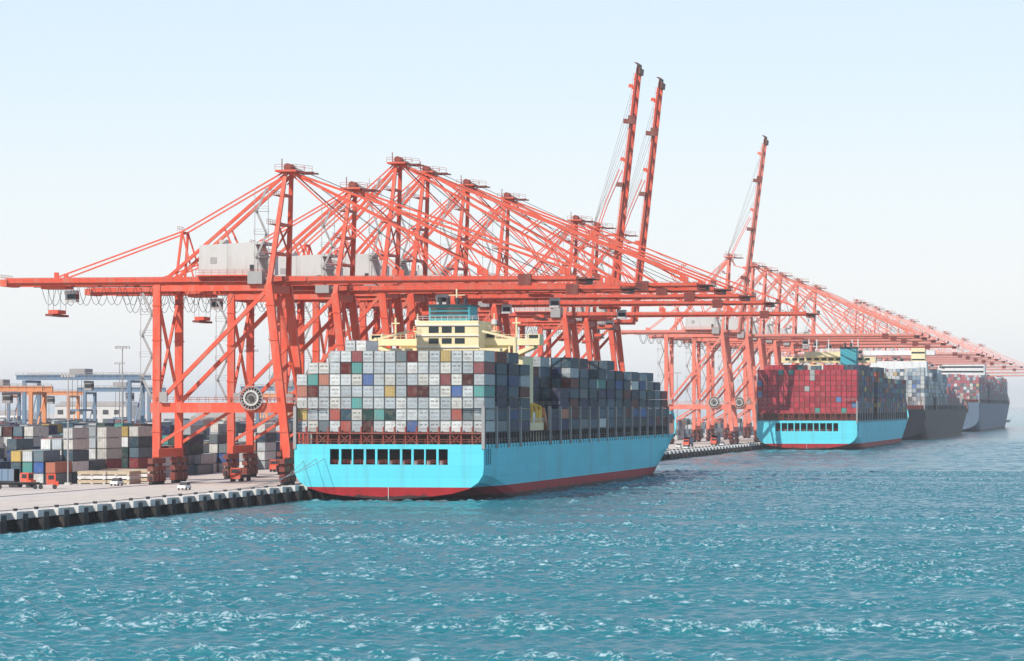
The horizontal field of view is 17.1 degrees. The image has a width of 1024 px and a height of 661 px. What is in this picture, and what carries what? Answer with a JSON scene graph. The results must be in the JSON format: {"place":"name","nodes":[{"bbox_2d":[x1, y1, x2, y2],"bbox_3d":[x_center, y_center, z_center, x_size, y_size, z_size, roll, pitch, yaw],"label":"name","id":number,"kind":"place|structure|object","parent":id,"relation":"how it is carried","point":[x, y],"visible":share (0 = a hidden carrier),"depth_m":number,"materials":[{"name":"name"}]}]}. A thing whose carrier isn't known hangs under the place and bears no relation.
{"place":"outdoors","nodes":[
{"label":"outdoors","id":0,"kind":"place"},
{"bbox_2d":[0,410,36,418],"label":"port warehouse","id":1,"kind":"structure","parent":0,"point":[2,413],"depth_m":2283.25,"materials":[{"name":"white paint"}]},
{"bbox_2d":[47,418,88,418],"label":"container stack","id":2,"kind":"object","parent":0,"point":[64,418],"visible":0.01,"depth_m":1407.79,"materials":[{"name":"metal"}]},
{"bbox_2d":[62,422,97,422],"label":"container stack","id":3,"kind":"object","parent":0,"point":[80,422],"visible":0.02,"depth_m":1065.26,"materials":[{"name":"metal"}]},
{"bbox_2d":[55,401,140,422],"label":"port warehouse","id":4,"kind":"structure","parent":0,"point":[105,409],"depth_m":2305.70,"materials":[{"name":"metal"}]},
{"bbox_2d":[190,413,278,423],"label":"port warehouse","id":5,"kind":"structure","parent":0,"point":[217,415],"depth_m":2234.64,"materials":[{"name":"beige metal"}]},
{"bbox_2d":[0,413,1009,513],"bbox_3d":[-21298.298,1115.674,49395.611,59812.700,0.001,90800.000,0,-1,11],"label":"quay ground","id":6,"kind":"structure","parent":0,"point":[85,492],"depth_m":732.06,"materials":[{"name":"concrete"}]},
{"bbox_2d":[7,392,20,420],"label":"yard gantry crane","id":7,"kind":"object","parent":6,"relation":"on","point":[18,407],"visible":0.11,"depth_m":1266.73,"materials":[{"name":"metal"}]},
{"bbox_2d":[0,469,35,487],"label":"terminal truck","id":8,"kind":"object","parent":6,"relation":"on","point":[11,475],"visible":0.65,"depth_m":748.64,"materials":[{"name":"red paint"}]},
{"bbox_2d":[0,424,41,425],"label":"container stack","id":9,"kind":"object","parent":6,"relation":"on","point":[19,424],"visible":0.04,"depth_m":934.01,"materials":[{"name":"metal"}]},
{"bbox_2d":[0,426,48,460],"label":"container stack","id":10,"kind":"object","parent":6,"relation":"on","point":[37,434],"visible":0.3,"depth_m":846.59,"materials":[{"name":"metal"}]},
{"bbox_2d":[0,379,52,423],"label":"yard gantry crane","id":11,"kind":"object","parent":6,"relation":"on","point":[6,386],"visible":0.66,"depth_m":970.54,"materials":[{"name":"metal"}]},
{"bbox_2d":[0,474,57,488],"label":"terminal truck","id":12,"kind":"object","parent":6,"relation":"on","point":[50,479],"visible":1,"depth_m":735.19,"materials":[{"name":"red paint"}]},
{"bbox_2d":[9,421,50,423],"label":"container stack","id":13,"kind":"object","parent":6,"relation":"on","point":[19,422],"visible":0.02,"depth_m":1112.93,"materials":[{"name":"metal"}]},
{"bbox_2d":[2,389,82,419],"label":"yard gantry crane","id":14,"kind":"object","parent":6,"relation":"on","point":[50,399],"visible":0.22,"depth_m":1296.97,"materials":[{"name":"metal"}]},
{"bbox_2d":[0,420,87,422],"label":"container stack","id":15,"kind":"object","parent":6,"relation":"on","point":[47,420],"visible":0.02,"depth_m":1214.99,"materials":[{"name":"metal"}]},
{"bbox_2d":[4,419,86,420],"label":"container stack","id":16,"kind":"object","parent":6,"relation":"on","point":[41,419],"depth_m":1282.39,"materials":[{"name":"metal"}]},
{"bbox_2d":[34,425,96,437],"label":"container stack","id":17,"kind":"object","parent":6,"relation":"on","point":[52,431],"visible":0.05,"depth_m":892.55,"materials":[{"name":"metal"}]},
{"bbox_2d":[61,374,74,484],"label":"light mast","id":18,"kind":"object","parent":6,"relation":"on","point":[67,482],"visible":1,"depth_m":773.73,"materials":[{"name":"metal"}]},
{"bbox_2d":[51,421,96,423],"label":"container stack","id":19,"kind":"object","parent":6,"relation":"on","point":[54,422],"depth_m":1151.96,"materials":[{"name":"metal"}]},
{"bbox_2d":[0,426,151,483],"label":"container stack","id":20,"kind":"object","parent":6,"relation":"on","point":[96,448],"visible":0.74,"depth_m":799.66,"materials":[{"name":"metal"}]},
{"bbox_2d":[16,369,150,423],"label":"yard gantry crane","id":21,"kind":"object","parent":6,"relation":"on","point":[86,375],"visible":0.61,"depth_m":1055.87,"materials":[{"name":"metal"}]},
{"bbox_2d":[66,419,107,422],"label":"container stack","id":22,"kind":"object","parent":6,"relation":"on","point":[105,420],"visible":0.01,"depth_m":1353.12,"materials":[{"name":"metal"}]},
{"bbox_2d":[42,423,146,434],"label":"container stack","id":23,"kind":"object","parent":6,"relation":"on","point":[60,426],"visible":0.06,"depth_m":999.69,"materials":[{"name":"metal"}]},
{"bbox_2d":[77,470,140,483],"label":"hatch cover stack","id":24,"kind":"object","parent":6,"relation":"on","point":[103,477],"visible":0.88,"depth_m":783.01,"materials":[{"name":"beige metal"}]},
{"bbox_2d":[88,419,140,422],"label":"container stack","id":25,"kind":"object","parent":6,"relation":"on","point":[114,420],"visible":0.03,"depth_m":1306.63,"materials":[{"name":"metal"}]},
{"bbox_2d":[110,478,122,485],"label":"car","id":26,"kind":"object","parent":6,"relation":"on","point":[115,481],"visible":1,"depth_m":765.72,"materials":[{"name":"white paint"}]},
{"bbox_2d":[114,362,124,410],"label":"light mast","id":27,"kind":"object","parent":6,"relation":"on","point":[119,380],"visible":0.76,"depth_m":1404.06,"materials":[{"name":"metal"}]},
{"bbox_2d":[78,382,165,420],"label":"yard gantry crane","id":28,"kind":"object","parent":6,"relation":"on","point":[116,387],"visible":0.33,"depth_m":1218.98,"materials":[{"name":"metal"}]},
{"bbox_2d":[114,346,129,422],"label":"light mast","id":29,"kind":"object","parent":6,"relation":"on","point":[123,347],"visible":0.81,"depth_m":1019.08,"materials":[{"name":"metal"}]},
{"bbox_2d":[100,469,160,481],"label":"hatch cover stack","id":30,"kind":"object","parent":6,"relation":"on","point":[144,472],"visible":0.08,"depth_m":805.13,"materials":[{"name":"beige metal"}]},
{"bbox_2d":[124,420,202,424],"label":"container stack","id":31,"kind":"object","parent":6,"relation":"on","point":[199,422],"visible":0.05,"depth_m":1183.22,"materials":[{"name":"metal"}]},
{"bbox_2d":[114,424,226,441],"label":"container stack","id":32,"kind":"object","parent":6,"relation":"on","point":[118,425],"visible":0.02,"depth_m":969.70,"materials":[{"name":"metal"}]},
{"bbox_2d":[145,422,208,439],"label":"container stack","id":33,"kind":"object","parent":6,"relation":"on","point":[170,423],"depth_m":1054.44,"materials":[{"name":"metal"}]},
{"bbox_2d":[145,418,214,421],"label":"container stack","id":34,"kind":"object","parent":6,"relation":"on","point":[212,419],"visible":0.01,"depth_m":1395.12,"materials":[{"name":"metal"}]},
{"bbox_2d":[177,481,190,489],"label":"car","id":35,"kind":"object","parent":6,"relation":"on","point":[184,484],"visible":1,"depth_m":726.57,"materials":[{"name":"white paint"}]},
{"bbox_2d":[169,419,210,428],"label":"container stack","id":36,"kind":"object","parent":6,"relation":"on","point":[206,421],"visible":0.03,"depth_m":1294.75,"materials":[{"name":"metal"}]},
{"bbox_2d":[142,425,238,476],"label":"container stack","id":37,"kind":"object","parent":6,"relation":"on","point":[196,445],"visible":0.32,"depth_m":902.27,"materials":[{"name":"metal"}]},
{"bbox_2d":[184,454,210,474],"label":"container stack","id":38,"kind":"object","parent":6,"relation":"on","point":[203,469],"visible":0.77,"depth_m":893.94,"materials":[{"name":"metal"}]},
{"bbox_2d":[230,468,250,481],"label":"terminal truck","id":39,"kind":"object","parent":6,"relation":"on","point":[235,473],"visible":1,"depth_m":805.61,"materials":[{"name":"red paint"}]},
{"bbox_2d":[209,419,278,428],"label":"container stack","id":40,"kind":"object","parent":6,"relation":"on","point":[245,420],"visible":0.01,"depth_m":1278.12,"materials":[{"name":"metal"}]},
{"bbox_2d":[203,423,293,469],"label":"container stack","id":41,"kind":"object","parent":6,"relation":"on","point":[267,447],"visible":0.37,"depth_m":964.01,"materials":[{"name":"metal"}]},
{"bbox_2d":[204,420,292,436],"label":"container stack","id":42,"kind":"object","parent":6,"relation":"on","point":[221,422],"visible":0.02,"depth_m":1151.56,"materials":[{"name":"metal"}]},
{"bbox_2d":[223,422,292,430],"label":"container stack","id":43,"kind":"object","parent":6,"relation":"on","point":[245,423],"visible":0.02,"depth_m":1069.19,"materials":[{"name":"metal"}]},
{"bbox_2d":[240,380,295,421],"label":"yard gantry crane","id":44,"kind":"object","parent":6,"relation":"on","point":[291,386],"visible":0.09,"depth_m":1146.68,"materials":[{"name":"metal"}]},
{"bbox_2d":[269,460,277,471],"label":"terminal truck","id":45,"kind":"object","parent":6,"relation":"on","point":[273,464],"visible":0.33,"depth_m":927.58,"materials":[{"name":"red paint"}]},
{"bbox_2d":[260,392,295,417],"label":"yard gantry crane","id":46,"kind":"object","parent":6,"relation":"on","point":[266,401],"visible":0.06,"depth_m":1548.53,"materials":[{"name":"metal"}]},
{"bbox_2d":[0,159,599,484],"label":"quay crane","id":47,"kind":"object","parent":6,"relation":"on","point":[228,266],"visible":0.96,"depth_m":781.66,"materials":[{"name":"red paint"}]},
{"bbox_2d":[84,177,641,478],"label":"quay crane","id":48,"kind":"object","parent":6,"relation":"on","point":[321,264],"visible":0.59,"depth_m":844.13,"materials":[{"name":"red paint"}]},
{"bbox_2d":[0,437,752,510],"bbox_3d":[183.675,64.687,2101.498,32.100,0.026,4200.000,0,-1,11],"label":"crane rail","id":49,"kind":"object","parent":6,"relation":"on","point":[172,495],"depth_m":706.67,"materials":[{"name":"metal"}]},
{"bbox_2d":[5,440,751,508],"bbox_3d":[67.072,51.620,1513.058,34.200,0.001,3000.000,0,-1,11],"label":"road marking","id":50,"kind":"object","parent":6,"relation":"on","point":[181,489],"visible":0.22,"depth_m":706.43,"materials":[{"name":"paint"}]},
{"bbox_2d":[242,152,715,474],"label":"quay crane","id":51,"kind":"object","parent":6,"relation":"on","point":[367,264],"visible":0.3,"depth_m":894.93,"materials":[{"name":"red paint"}]},
{"bbox_2d":[0,419,1010,533],"bbox_3d":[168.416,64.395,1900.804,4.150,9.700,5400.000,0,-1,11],"label":"quay wall","id":52,"kind":"structure","parent":6,"relation":"attached to","point":[81,515],"depth_m":655.94,"materials":[{"name":"concrete"}]},
{"bbox_2d":[238,458,324,488],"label":"mooring rope","id":53,"kind":"object","parent":52,"relation":"attached to","point":[284,477],"visible":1,"depth_m":739.82,"materials":[{"name":"fabric"}]},
{"bbox_2d":[295,162,732,373],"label":"quay crane","id":54,"kind":"object","parent":6,"relation":"on","point":[410,300],"visible":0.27,"depth_m":928.81,"materials":[{"name":"red paint"}]},
{"bbox_2d":[294,175,755,339],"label":"quay crane","id":55,"kind":"object","parent":6,"relation":"on","point":[501,300],"visible":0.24,"depth_m":983.35,"materials":[{"name":"red paint"}]},
{"bbox_2d":[340,192,779,352],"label":"quay crane","id":56,"kind":"object","parent":6,"relation":"on","point":[483,308],"visible":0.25,"depth_m":1043.47,"materials":[{"name":"red paint"}]},
{"bbox_2d":[479,62,643,360],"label":"quay crane","id":57,"kind":"object","parent":6,"relation":"on","point":[591,343],"visible":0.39,"depth_m":1215.77,"materials":[{"name":"red paint"}]},
{"bbox_2d":[502,77,665,371],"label":"quay crane","id":58,"kind":"object","parent":6,"relation":"on","point":[616,347],"visible":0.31,"depth_m":1269.47,"materials":[{"name":"red paint"}]},
{"bbox_2d":[478,215,819,357],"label":"quay crane","id":59,"kind":"object","parent":6,"relation":"on","point":[562,316],"visible":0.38,"depth_m":1169.17,"materials":[{"name":"red paint"}]},
{"bbox_2d":[674,372,680,429],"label":"light mast","id":60,"kind":"object","parent":6,"relation":"on","point":[677,400],"visible":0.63,"depth_m":1814.48,"materials":[{"name":"metal"}]},
{"bbox_2d":[683,437,692,446],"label":"terminal truck","id":61,"kind":"object","parent":6,"relation":"on","point":[688,441],"visible":0.82,"depth_m":1503.78,"materials":[{"name":"red paint"}]},
{"bbox_2d":[674,420,702,439],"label":"container stack","id":62,"kind":"object","parent":6,"relation":"on","point":[684,429],"visible":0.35,"depth_m":1837.69,"materials":[{"name":"metal"}]},
{"bbox_2d":[621,135,768,443],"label":"quay crane","id":63,"kind":"object","parent":6,"relation":"on","point":[703,327],"visible":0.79,"depth_m":1598.52,"materials":[{"name":"red paint"}]},
{"bbox_2d":[687,419,727,437],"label":"container stack","id":64,"kind":"object","parent":6,"relation":"on","point":[719,426],"visible":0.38,"depth_m":1963.58,"materials":[{"name":"metal"}]},
{"bbox_2d":[711,436,720,444],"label":"terminal truck","id":65,"kind":"object","parent":6,"relation":"on","point":[715,440],"visible":0.92,"depth_m":1566.70,"materials":[{"name":"red paint"}]},
{"bbox_2d":[718,418,753,435],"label":"container stack","id":66,"kind":"object","parent":6,"relation":"on","point":[740,426],"visible":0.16,"depth_m":2088.54,"materials":[{"name":"metal"}]},
{"bbox_2d":[649,262,922,441],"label":"quay crane","id":67,"kind":"object","parent":6,"relation":"on","point":[745,337],"visible":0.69,"depth_m":1692.46,"materials":[{"name":"red paint"}]},
{"bbox_2d":[668,264,929,440],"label":"quay crane","id":68,"kind":"object","parent":6,"relation":"on","point":[760,349],"visible":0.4,"depth_m":1746.98,"materials":[{"name":"red paint"}]},
{"bbox_2d":[683,272,938,439],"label":"quay crane","id":69,"kind":"object","parent":6,"relation":"on","point":[775,344],"visible":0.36,"depth_m":1817.14,"materials":[{"name":"red paint"}]},
{"bbox_2d":[704,278,948,437],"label":"quay crane","id":70,"kind":"object","parent":6,"relation":"on","point":[747,416],"visible":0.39,"depth_m":1903.94,"materials":[{"name":"red paint"}]},
{"bbox_2d":[731,284,958,364],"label":"quay crane","id":71,"kind":"object","parent":6,"relation":"on","point":[812,348],"visible":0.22,"depth_m":2005.95,"materials":[{"name":"red paint"}]},
{"bbox_2d":[781,299,982,364],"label":"quay crane","id":72,"kind":"object","parent":6,"relation":"on","point":[856,301],"visible":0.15,"depth_m":2282.18,"materials":[{"name":"paint"}]},
{"bbox_2d":[789,301,986,364],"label":"quay crane","id":73,"kind":"object","parent":6,"relation":"on","point":[897,356],"visible":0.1,"depth_m":2341.20,"materials":[{"name":"paint"}]},
{"bbox_2d":[817,306,993,365],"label":"quay crane","id":74,"kind":"object","parent":6,"relation":"on","point":[905,358],"visible":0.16,"depth_m":2437.14,"materials":[{"name":"paint"}]},
{"bbox_2d":[831,310,1000,364],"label":"quay crane","id":75,"kind":"object","parent":6,"relation":"on","point":[927,359],"visible":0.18,"depth_m":2543.27,"materials":[{"name":"paint"}]},
{"bbox_2d":[858,314,1006,366],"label":"quay crane","id":76,"kind":"object","parent":6,"relation":"on","point":[941,361],"visible":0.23,"depth_m":2660.60,"materials":[{"name":"paint"}]},
{"bbox_2d":[858,317,1014,368],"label":"quay crane","id":77,"kind":"object","parent":6,"relation":"on","point":[955,363],"visible":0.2,"depth_m":2798.38,"materials":[{"name":"paint"}]},
{"bbox_2d":[870,325,1022,369],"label":"quay crane","id":78,"kind":"object","parent":6,"relation":"on","point":[931,327],"visible":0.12,"depth_m":3025.55,"materials":[{"name":"paint"}]},
{"bbox_2d":[928,331,1023,370],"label":"quay crane","id":79,"kind":"object","parent":6,"relation":"on","point":[1015,369],"visible":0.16,"depth_m":3248.13,"materials":[{"name":"paint"}]},
{"bbox_2d":[950,338,1023,376],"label":"quay crane","id":80,"kind":"object","parent":6,"relation":"on","point":[966,339],"visible":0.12,"depth_m":3567.66,"materials":[{"name":"paint"}]},
{"bbox_2d":[973,343,1023,378],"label":"quay crane","id":81,"kind":"object","parent":6,"relation":"on","point":[982,345],"visible":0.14,"depth_m":3911.14,"materials":[{"name":"paint"}]},
{"bbox_2d":[0,407,1023,660],"bbox_3d":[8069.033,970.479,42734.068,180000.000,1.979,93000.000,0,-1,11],"label":"water","id":82,"kind":"structure","parent":0,"point":[908,551],"depth_m":427.57,"materials":[{"name":"blue liquid"}]},
{"bbox_2d":[293,289,675,499],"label":"container ship","id":83,"kind":"object","parent":82,"relation":"on","point":[454,401],"visible":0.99,"depth_m":763.03,"materials":[{"name":"paint"}]},
{"bbox_2d":[756,339,908,449],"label":"container ship","id":84,"kind":"object","parent":82,"relation":"on","point":[848,402],"visible":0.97,"depth_m":1625.80,"materials":[{"name":"paint"}]},
{"bbox_2d":[863,348,967,439],"bbox_3d":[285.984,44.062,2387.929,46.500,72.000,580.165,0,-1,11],"label":"container ship","id":85,"kind":"object","parent":82,"relation":"on","point":[937,407],"visible":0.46,"depth_m":2198.80,"materials":[{"name":"paint"}]},
{"bbox_2d":[938,347,1009,431],"bbox_3d":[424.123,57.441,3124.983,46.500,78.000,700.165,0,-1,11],"label":"container ship","id":86,"kind":"object","parent":82,"relation":"on","point":[983,394],"visible":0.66,"depth_m":2901.36,"materials":[{"name":"paint"}]},
{"bbox_2d":[0,0,1023,406],"label":"sky","id":87,"kind":"structure","parent":0,"point":[893,179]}
]}

